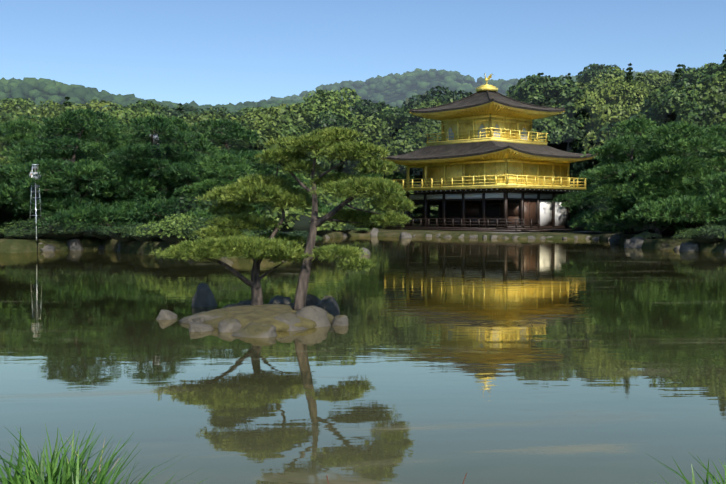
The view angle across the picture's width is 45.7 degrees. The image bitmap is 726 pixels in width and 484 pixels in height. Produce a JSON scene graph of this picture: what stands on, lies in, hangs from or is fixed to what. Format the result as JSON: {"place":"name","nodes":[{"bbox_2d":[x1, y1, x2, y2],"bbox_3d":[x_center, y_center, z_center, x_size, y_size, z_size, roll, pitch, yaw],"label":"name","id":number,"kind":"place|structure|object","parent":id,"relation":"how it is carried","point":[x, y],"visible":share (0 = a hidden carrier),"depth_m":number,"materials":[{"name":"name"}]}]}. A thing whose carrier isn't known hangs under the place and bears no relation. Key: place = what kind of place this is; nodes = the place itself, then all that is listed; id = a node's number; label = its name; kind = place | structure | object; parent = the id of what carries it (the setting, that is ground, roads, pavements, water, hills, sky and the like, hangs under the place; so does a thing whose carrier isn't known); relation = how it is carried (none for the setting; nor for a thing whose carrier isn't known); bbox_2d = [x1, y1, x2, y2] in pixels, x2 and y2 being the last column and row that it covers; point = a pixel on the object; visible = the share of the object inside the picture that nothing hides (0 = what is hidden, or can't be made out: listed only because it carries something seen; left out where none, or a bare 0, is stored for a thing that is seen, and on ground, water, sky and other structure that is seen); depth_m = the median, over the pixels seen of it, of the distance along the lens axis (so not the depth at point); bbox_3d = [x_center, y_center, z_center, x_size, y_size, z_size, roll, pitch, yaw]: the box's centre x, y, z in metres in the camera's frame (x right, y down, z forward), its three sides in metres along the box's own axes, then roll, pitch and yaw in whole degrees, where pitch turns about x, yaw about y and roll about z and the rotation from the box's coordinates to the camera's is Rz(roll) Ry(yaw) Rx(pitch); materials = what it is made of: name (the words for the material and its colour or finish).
{"place":"outdoors","nodes":[
{"label":"outdoors","id":0,"kind":"place"},
{"bbox_2d":[0,236,725,483],"bbox_3d":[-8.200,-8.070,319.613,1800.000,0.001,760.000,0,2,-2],"label":"pond water","id":1,"kind":"structure","parent":0,"point":[439,360],"depth_m":9.84,"materials":[{"name":"green liquid"}]},
{"bbox_2d":[156,282,348,337],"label":"island rocks","id":2,"kind":"object","parent":1,"relation":"in","point":[244,318],"visible":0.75,"depth_m":13.64,"materials":[{"name":"stone"}]},
{"bbox_2d":[149,173,319,305],"bbox_3d":[-2.099,0.015,14.674,2.763,2.389,2.274,0,2,-2],"label":"pine tree","id":3,"kind":"object","parent":2,"relation":"on","point":[275,245],"visible":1,"depth_m":14.46,"materials":[{"name":"green plant"}]},
{"bbox_2d":[254,126,417,310],"bbox_3d":[-0.366,-0.382,14.387,2.848,3.109,2.007,1,2,29],"label":"pine tree","id":4,"kind":"object","parent":2,"relation":"on","point":[333,143],"visible":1,"depth_m":13.94,"materials":[{"name":"green plant"}]},
{"bbox_2d":[0,76,725,257],"bbox_3d":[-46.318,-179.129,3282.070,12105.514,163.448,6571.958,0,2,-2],"label":"terrain","id":5,"kind":"structure","parent":0,"point":[665,242],"depth_m":50.45,"materials":[{"name":"green"}]},
{"bbox_2d":[0,134,13,164],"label":"forest tree","id":6,"kind":"object","parent":5,"relation":"on","point":[2,147],"visible":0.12,"depth_m":61.19,"materials":[{"name":"green plant"}]},
{"bbox_2d":[0,103,28,115],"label":"forest tree","id":7,"kind":"object","parent":5,"relation":"on","point":[13,109],"visible":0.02,"depth_m":98.94,"materials":[{"name":"green plant"}]},
{"bbox_2d":[0,118,30,159],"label":"forest tree","id":8,"kind":"object","parent":5,"relation":"on","point":[2,120],"visible":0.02,"depth_m":64.08,"materials":[{"name":"green plant"}]},
{"bbox_2d":[0,97,35,113],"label":"forest tree","id":9,"kind":"object","parent":5,"relation":"on","point":[25,102],"visible":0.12,"depth_m":128.05,"materials":[{"name":"green plant"}]},
{"bbox_2d":[0,163,37,210],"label":"shore pine","id":10,"kind":"object","parent":5,"relation":"on","point":[12,196],"visible":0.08,"depth_m":45.19,"materials":[{"name":"green plant"}]},
{"bbox_2d":[0,117,44,148],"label":"shore pine","id":11,"kind":"object","parent":5,"relation":"on","point":[16,134],"visible":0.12,"depth_m":62.17,"materials":[{"name":"green plant"}]},
{"bbox_2d":[0,167,44,224],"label":"shore pine","id":12,"kind":"object","parent":5,"relation":"on","point":[5,207],"visible":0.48,"depth_m":43.31,"materials":[{"name":"green plant"}]},
{"bbox_2d":[0,112,46,121],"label":"forest tree","id":13,"kind":"object","parent":5,"relation":"on","point":[12,116],"depth_m":77.42,"materials":[{"name":"green plant"}]},
{"bbox_2d":[0,143,48,227],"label":"shore pine","id":14,"kind":"object","parent":5,"relation":"on","point":[13,148],"depth_m":50.68,"materials":[{"name":"green plant"}]},
{"bbox_2d":[4,228,48,239],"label":"shrub","id":15,"kind":"object","parent":5,"relation":"on","point":[24,233],"visible":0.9,"depth_m":41.33,"materials":[{"name":"green plant"}]},
{"bbox_2d":[7,117,45,151],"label":"forest tree","id":16,"kind":"object","parent":5,"relation":"on","point":[35,120],"depth_m":66.94,"materials":[{"name":"green plant"}]},
{"bbox_2d":[7,113,45,121],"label":"shore pine","id":17,"kind":"object","parent":5,"relation":"on","point":[8,119],"depth_m":72.09,"materials":[{"name":"green plant"}]},
{"bbox_2d":[5,100,64,118],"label":"forest tree","id":18,"kind":"object","parent":5,"relation":"on","point":[51,105],"depth_m":93.29,"materials":[{"name":"green plant"}]},
{"bbox_2d":[30,164,41,239],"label":"lattice tower","id":19,"kind":"structure","parent":5,"relation":"on","point":[35,197],"depth_m":42.02,"materials":[{"name":"silver metal"}]},
{"bbox_2d":[0,214,87,238],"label":"shrub","id":20,"kind":"object","parent":5,"relation":"on","point":[29,223],"visible":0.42,"depth_m":42.28,"materials":[{"name":"green plant"}]},
{"bbox_2d":[23,108,79,118],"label":"forest tree","id":21,"kind":"object","parent":5,"relation":"on","point":[49,113],"visible":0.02,"depth_m":82.51,"materials":[{"name":"green plant"}]},
{"bbox_2d":[0,130,105,241],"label":"shore pine","id":22,"kind":"object","parent":5,"relation":"on","point":[26,143],"visible":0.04,"depth_m":47.56,"materials":[{"name":"green plant"}]},
{"bbox_2d":[9,119,137,164],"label":"shore pine","id":23,"kind":"object","parent":5,"relation":"on","point":[97,145],"visible":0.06,"depth_m":57.81,"materials":[{"name":"green plant"}]},
{"bbox_2d":[53,222,97,238],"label":"shrub","id":24,"kind":"object","parent":5,"relation":"on","point":[71,235],"visible":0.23,"depth_m":42.98,"materials":[{"name":"green plant"}]},
{"bbox_2d":[40,99,112,111],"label":"forest tree","id":25,"kind":"object","parent":5,"relation":"on","point":[82,106],"depth_m":120.92,"materials":[{"name":"green plant"}]},
{"bbox_2d":[0,107,191,231],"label":"shore pine","id":26,"kind":"object","parent":5,"relation":"on","point":[70,175],"visible":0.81,"depth_m":43.38,"materials":[{"name":"green plant"}]},
{"bbox_2d":[85,223,110,238],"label":"shrub","id":27,"kind":"object","parent":5,"relation":"on","point":[99,235],"visible":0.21,"depth_m":43.52,"materials":[{"name":"green plant"}]},
{"bbox_2d":[16,137,182,223],"bbox_3d":[-13.532,-3.049,49.359,13.019,5.901,8.996,0,2,-5],"label":"shore pine","id":28,"kind":"object","parent":5,"relation":"on","point":[119,144],"depth_m":47.48,"materials":[{"name":"green plant"}]},
{"bbox_2d":[80,100,137,115],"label":"forest tree","id":29,"kind":"object","parent":5,"relation":"on","point":[103,103],"depth_m":96.99,"materials":[{"name":"green plant"}]},
{"bbox_2d":[96,225,151,242],"bbox_3d":[-11.069,-0.384,40.824,3.010,0.916,2.630,-1,2,-16],"label":"shrub","id":30,"kind":"object","parent":5,"relation":"on","point":[114,233],"visible":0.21,"depth_m":40.10,"materials":[{"name":"green plant"}]},
{"bbox_2d":[104,108,157,120],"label":"forest tree","id":31,"kind":"object","parent":5,"relation":"on","point":[123,113],"visible":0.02,"depth_m":81.58,"materials":[{"name":"green plant"}]},
{"bbox_2d":[108,100,168,119],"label":"forest tree","id":32,"kind":"object","parent":5,"relation":"on","point":[154,108],"visible":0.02,"depth_m":94.84,"materials":[{"name":"green plant"}]},
{"bbox_2d":[116,115,162,142],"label":"forest tree","id":33,"kind":"object","parent":5,"relation":"on","point":[124,119],"visible":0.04,"depth_m":63.36,"materials":[{"name":"green plant"}]},
{"bbox_2d":[119,222,163,241],"bbox_3d":[-9.489,-0.428,39.522,3.099,1.037,2.894,1,2,17],"label":"shrub","id":34,"kind":"object","parent":5,"relation":"on","point":[131,231],"visible":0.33,"depth_m":38.70,"materials":[{"name":"green plant"}]},
{"bbox_2d":[128,103,174,113],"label":"forest tree","id":35,"kind":"object","parent":5,"relation":"on","point":[166,108],"depth_m":128.14,"materials":[{"name":"green plant"}]},
{"bbox_2d":[91,114,218,222],"bbox_3d":[-10.774,-3.286,46.180,7.552,6.645,9.144,-1,2,-29],"label":"shore pine","id":36,"kind":"object","parent":5,"relation":"on","point":[175,171],"visible":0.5,"depth_m":43.61,"materials":[{"name":"green plant"}]},
{"bbox_2d":[123,115,200,170],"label":"shore pine","id":37,"kind":"object","parent":5,"relation":"on","point":[180,122],"visible":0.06,"depth_m":58.99,"materials":[{"name":"green plant"}]},
{"bbox_2d":[135,213,205,243],"bbox_3d":[-7.817,-0.528,37.318,4.132,1.481,4.425,0,2,14],"label":"shrub","id":38,"kind":"object","parent":5,"relation":"on","point":[168,229],"visible":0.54,"depth_m":35.99,"materials":[{"name":"green plant"}]},
{"bbox_2d":[138,193,218,222],"bbox_3d":[-8.332,-1.299,46.314,8.080,2.748,9.251,1,2,17],"label":"shrub","id":39,"kind":"object","parent":5,"relation":"on","point":[191,203],"visible":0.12,"depth_m":42.31,"materials":[{"name":"green plant"}]},
{"bbox_2d":[124,150,239,222],"bbox_3d":[-8.832,-2.561,47.556,8.920,5.071,7.570,1,2,21],"label":"shore pine","id":40,"kind":"object","parent":5,"relation":"on","point":[200,157],"visible":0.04,"depth_m":46.02,"materials":[{"name":"green plant"}]},
{"bbox_2d":[167,104,204,113],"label":"forest tree","id":41,"kind":"object","parent":5,"relation":"on","point":[187,108],"visible":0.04,"depth_m":149.44,"materials":[{"name":"green plant"}]},
{"bbox_2d":[160,130,234,193],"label":"shore pine","id":42,"kind":"object","parent":5,"relation":"on","point":[205,146],"visible":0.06,"depth_m":51.19,"materials":[{"name":"green plant"}]},
{"bbox_2d":[171,109,223,117],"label":"forest tree","id":43,"kind":"object","parent":5,"relation":"on","point":[181,114],"visible":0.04,"depth_m":122.10,"materials":[{"name":"green plant"}]},
{"bbox_2d":[168,107,236,120],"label":"forest tree","id":44,"kind":"object","parent":5,"relation":"on","point":[210,112],"depth_m":98.54,"materials":[{"name":"green plant"}]},
{"bbox_2d":[182,114,232,132],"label":"forest tree","id":45,"kind":"object","parent":5,"relation":"on","point":[190,121],"visible":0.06,"depth_m":78.60,"materials":[{"name":"green plant"}]},
{"bbox_2d":[177,215,272,240],"bbox_3d":[-6.273,-0.468,37.004,3.942,1.413,4.220,2,2,45],"label":"shrub","id":46,"kind":"object","parent":5,"relation":"on","point":[201,222],"visible":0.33,"depth_m":35.40,"materials":[{"name":"green plant"}]},
{"bbox_2d":[210,122,255,148],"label":"forest tree","id":47,"kind":"object","parent":5,"relation":"on","point":[242,124],"depth_m":63.76,"materials":[{"name":"green plant"}]},
{"bbox_2d":[173,152,308,223],"bbox_3d":[-6.175,-2.266,44.259,7.102,4.659,10.278,0,2,-3],"label":"shore pine","id":48,"kind":"object","parent":5,"relation":"on","point":[227,168],"visible":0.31,"depth_m":42.52,"materials":[{"name":"green plant"}]},
{"bbox_2d":[186,118,297,177],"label":"shore pine","id":49,"kind":"object","parent":5,"relation":"on","point":[241,133],"visible":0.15,"depth_m":58.61,"materials":[{"name":"green plant"}]},
{"bbox_2d":[230,106,268,116],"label":"forest tree","id":50,"kind":"object","parent":5,"relation":"on","point":[246,110],"visible":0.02,"depth_m":133.91,"materials":[{"name":"green plant"}]},
{"bbox_2d":[227,103,298,119],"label":"forest tree","id":51,"kind":"object","parent":5,"relation":"on","point":[248,114],"depth_m":93.97,"materials":[{"name":"green plant"}]},
{"bbox_2d":[205,116,324,174],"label":"forest tree","id":52,"kind":"object","parent":5,"relation":"on","point":[263,129],"visible":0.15,"depth_m":63.60,"materials":[{"name":"green plant"}]},
{"bbox_2d":[259,230,308,244],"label":"shrub","id":53,"kind":"object","parent":5,"relation":"on","point":[302,233],"visible":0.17,"depth_m":35.62,"materials":[{"name":"green plant"}]},
{"bbox_2d":[249,148,333,214],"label":"shore pine","id":54,"kind":"object","parent":5,"relation":"on","point":[323,208],"visible":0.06,"depth_m":46.81,"materials":[{"name":"green plant"}]},
{"bbox_2d":[239,169,345,206],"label":"tree","id":55,"kind":"object","parent":5,"relation":"on","point":[329,197],"visible":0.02,"depth_m":53.65,"materials":[{"name":"green plant"}]},
{"bbox_2d":[262,123,331,177],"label":"forest tree","id":56,"kind":"object","parent":5,"relation":"on","point":[301,130],"visible":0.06,"depth_m":64.26,"materials":[{"name":"green plant"}]},
{"bbox_2d":[250,203,345,233],"bbox_3d":[-4.536,-0.979,44.998,6.242,2.331,6.110,-1,2,-33],"label":"shrub","id":57,"kind":"object","parent":5,"relation":"on","point":[297,219],"visible":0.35,"depth_m":43.02,"materials":[{"name":"green plant"}]},
{"bbox_2d":[245,131,353,208],"bbox_3d":[-8.113,-4.694,65.266,12.310,8.076,17.815,1,2,22],"label":"shore pine","id":58,"kind":"object","parent":5,"relation":"on","point":[332,171],"depth_m":64.13,"materials":[{"name":"green plant"}]},
{"bbox_2d":[246,105,367,142],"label":"forest tree","id":59,"kind":"object","parent":5,"relation":"on","point":[280,115],"visible":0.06,"depth_m":75.80,"materials":[{"name":"green plant"}]},
{"bbox_2d":[287,87,365,112],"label":"forest tree","id":60,"kind":"object","parent":5,"relation":"on","point":[333,98],"visible":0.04,"depth_m":127.19,"materials":[{"name":"green plant"}]},
{"bbox_2d":[298,101,363,174],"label":"forest tree","id":61,"kind":"object","parent":5,"relation":"on","point":[338,109],"visible":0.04,"depth_m":88.14,"materials":[{"name":"green plant"}]},
{"bbox_2d":[316,206,346,236],"bbox_3d":[-3.262,-1.080,48.726,4.977,2.222,7.799,0,2,-13],"label":"shrub","id":62,"kind":"object","parent":5,"relation":"on","point":[320,233],"depth_m":47.36,"materials":[{"name":"green plant"}]},
{"bbox_2d":[310,110,361,174],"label":"forest tree","id":63,"kind":"object","parent":5,"relation":"on","point":[321,122],"visible":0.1,"depth_m":71.67,"materials":[{"name":"green plant"}]},
{"bbox_2d":[0,68,676,112],"bbox_3d":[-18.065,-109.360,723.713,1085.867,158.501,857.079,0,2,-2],"label":"forested hills","id":64,"kind":"structure","parent":5,"relation":"on","point":[32,88],"depth_m":772.65,"materials":[{"name":"green plant"}]},
{"bbox_2d":[333,223,356,232],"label":"shrub","id":65,"kind":"object","parent":5,"relation":"on","point":[348,227],"visible":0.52,"depth_m":70.41,"materials":[{"name":"green plant"}]},
{"bbox_2d":[355,228,369,232],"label":"shrub","id":66,"kind":"object","parent":5,"relation":"on","point":[363,230],"visible":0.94,"depth_m":72.36,"materials":[{"name":"green plant"}]},
{"bbox_2d":[336,190,390,213],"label":"shrub","id":67,"kind":"object","parent":5,"relation":"on","point":[355,203],"visible":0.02,"depth_m":78.67,"materials":[{"name":"green plant"}]},
{"bbox_2d":[11,228,725,257],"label":"shore rocks","id":68,"kind":"object","parent":5,"relation":"on","point":[74,244],"visible":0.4,"depth_m":46.32,"materials":[{"name":"stone"}]},
{"bbox_2d":[349,168,392,228],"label":"shore pine","id":69,"kind":"object","parent":5,"relation":"on","point":[372,174],"visible":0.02,"depth_m":85.46,"materials":[{"name":"green plant"}]},
{"bbox_2d":[348,99,409,130],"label":"forest tree","id":70,"kind":"object","parent":5,"relation":"on","point":[367,107],"visible":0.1,"depth_m":107.36,"materials":[{"name":"green plant"}]},
{"bbox_2d":[339,111,420,176],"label":"forest tree","id":71,"kind":"object","parent":5,"relation":"on","point":[376,130],"visible":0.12,"depth_m":89.95,"materials":[{"name":"green plant"}]},
{"bbox_2d":[369,106,429,187],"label":"forest tree","id":72,"kind":"object","parent":5,"relation":"on","point":[401,116],"visible":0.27,"depth_m":103.21,"materials":[{"name":"green plant"}]},
{"bbox_2d":[381,172,437,217],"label":"shore pine","id":73,"kind":"object","parent":5,"relation":"on","point":[416,211],"visible":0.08,"depth_m":90.53,"materials":[{"name":"green plant"}]},
{"bbox_2d":[406,98,444,147],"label":"forest tree","id":74,"kind":"object","parent":5,"relation":"on","point":[425,125],"visible":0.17,"depth_m":102.25,"materials":[{"name":"green plant"}]},
{"bbox_2d":[401,86,468,113],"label":"forest tree","id":75,"kind":"object","parent":5,"relation":"on","point":[447,96],"visible":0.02,"depth_m":127.70,"materials":[{"name":"green plant"}]},
{"bbox_2d":[435,96,536,140],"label":"forest tree","id":76,"kind":"object","parent":5,"relation":"on","point":[533,129],"visible":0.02,"depth_m":102.53,"materials":[{"name":"green plant"}]},
{"bbox_2d":[380,84,596,233],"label":"golden pavilion","id":77,"kind":"structure","parent":5,"relation":"on","point":[486,163],"depth_m":75.50,"materials":[{"name":"gold metal"}]},
{"bbox_2d":[506,74,597,151],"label":"forest tree","id":78,"kind":"object","parent":5,"relation":"on","point":[558,128],"visible":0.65,"depth_m":102.02,"materials":[{"name":"green plant"}]},
{"bbox_2d":[569,83,593,186],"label":"forest tree","id":79,"kind":"object","parent":5,"relation":"on","point":[578,166],"visible":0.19,"depth_m":101.39,"materials":[{"name":"green plant"}]},
{"bbox_2d":[575,63,625,83],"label":"forest tree","id":80,"kind":"object","parent":5,"relation":"on","point":[590,74],"visible":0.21,"depth_m":148.48,"materials":[{"name":"green plant"}]},
{"bbox_2d":[574,156,639,218],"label":"shore pine","id":81,"kind":"object","parent":5,"relation":"on","point":[588,211],"depth_m":67.83,"materials":[{"name":"green plant"}]},
{"bbox_2d":[567,77,649,165],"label":"forest tree","id":82,"kind":"object","parent":5,"relation":"on","point":[609,102],"visible":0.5,"depth_m":101.10,"materials":[{"name":"green plant"}]},
{"bbox_2d":[571,66,656,101],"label":"forest tree","id":83,"kind":"object","parent":5,"relation":"on","point":[591,86],"visible":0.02,"depth_m":118.80,"materials":[{"name":"green plant"}]},
{"bbox_2d":[608,223,642,233],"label":"shrub","id":84,"kind":"object","parent":5,"relation":"on","point":[630,232],"depth_m":55.30,"materials":[{"name":"green plant"}]},
{"bbox_2d":[624,63,638,114],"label":"forest tree","id":85,"kind":"object","parent":5,"relation":"on","point":[629,73],"visible":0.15,"depth_m":104.29,"materials":[{"name":"green plant"}]},
{"bbox_2d":[627,224,663,234],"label":"shrub","id":86,"kind":"object","parent":5,"relation":"on","point":[651,230],"visible":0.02,"depth_m":53.01,"materials":[{"name":"green plant"}]},
{"bbox_2d":[567,132,725,234],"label":"shore pine","id":87,"kind":"object","parent":5,"relation":"on","point":[621,150],"visible":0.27,"depth_m":49.60,"materials":[{"name":"green plant"}]},
{"bbox_2d":[634,231,661,238],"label":"shrub","id":88,"kind":"object","parent":5,"relation":"on","point":[648,235],"visible":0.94,"depth_m":46.41,"materials":[{"name":"green plant"}]},
{"bbox_2d":[633,72,672,94],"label":"forest tree","id":89,"kind":"object","parent":5,"relation":"on","point":[657,80],"visible":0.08,"depth_m":150.50,"materials":[{"name":"green plant"}]},
{"bbox_2d":[591,120,725,227],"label":"shore pine","id":90,"kind":"object","parent":5,"relation":"on","point":[706,195],"visible":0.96,"depth_m":45.15,"materials":[{"name":"green plant"}]},
{"bbox_2d":[596,69,725,143],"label":"forest tree","id":91,"kind":"object","parent":5,"relation":"on","point":[680,83],"visible":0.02,"depth_m":85.18,"materials":[{"name":"green plant"}]},
{"bbox_2d":[626,72,725,151],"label":"forest tree","id":92,"kind":"object","parent":5,"relation":"on","point":[713,94],"visible":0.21,"depth_m":62.66,"materials":[{"name":"green plant"}]},
{"bbox_2d":[632,85,723,158],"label":"forest tree","id":93,"kind":"object","parent":5,"relation":"on","point":[684,108],"visible":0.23,"depth_m":63.30,"materials":[{"name":"green plant"}]},
{"bbox_2d":[642,217,713,235],"bbox_3d":[19.392,-1.586,52.643,6.660,2.986,6.874,-1,2,-21],"label":"shrub","id":94,"kind":"object","parent":5,"relation":"on","point":[666,232],"depth_m":51.14,"materials":[{"name":"green plant"}]},
{"bbox_2d":[673,64,682,85],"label":"forest tree","id":95,"kind":"object","parent":5,"relation":"on","point":[678,75],"visible":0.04,"depth_m":100.29,"materials":[{"name":"green plant"}]},
{"bbox_2d":[670,234,690,238],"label":"shrub","id":96,"kind":"object","parent":5,"relation":"on","point":[676,237],"visible":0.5,"depth_m":44.32,"materials":[{"name":"green plant"}]},
{"bbox_2d":[659,63,725,88],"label":"forest tree","id":97,"kind":"object","parent":5,"relation":"on","point":[693,73],"visible":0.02,"depth_m":103.06,"materials":[{"name":"green plant"}]},
{"bbox_2d":[674,224,725,242],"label":"shrub","id":98,"kind":"object","parent":5,"relation":"on","point":[710,234],"visible":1,"depth_m":41.08,"materials":[{"name":"green plant"}]},
{"bbox_2d":[696,122,725,184],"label":"shore pine","id":99,"kind":"object","parent":5,"relation":"on","point":[714,129],"visible":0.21,"depth_m":52.88,"materials":[{"name":"green plant"}]},
{"bbox_2d":[0,423,725,483],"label":"grass","id":100,"kind":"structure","parent":0,"point":[67,473],"depth_m":4.05,"materials":[{"name":"green plant"}]},
{"bbox_2d":[0,0,725,105],"label":"sky","id":101,"kind":"structure","parent":0,"point":[213,52],"materials":[{"name":"blue"}]},
{"label":"gravel court","id":102,"kind":"structure","parent":0,"visible":0},
{"bbox_2d":[543,157,613,224],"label":"shore pine","id":103,"kind":"object","parent":102,"relation":"on","point":[574,207],"visible":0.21,"depth_m":76.81,"materials":[{"name":"green plant"}]},
{"bbox_2d":[589,116,690,230],"bbox_3d":[21.613,-4.739,63.645,9.818,8.639,11.887,1,2,16],"label":"shore pine","id":104,"kind":"object","parent":102,"relation":"on","point":[636,128],"visible":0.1,"depth_m":60.97,"materials":[{"name":"green plant"}]},
{"bbox_2d":[698,117,725,154],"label":"forest tree","id":105,"kind":"object","parent":102,"relation":"on","point":[710,124],"depth_m":62.45,"materials":[{"name":"green plant"}]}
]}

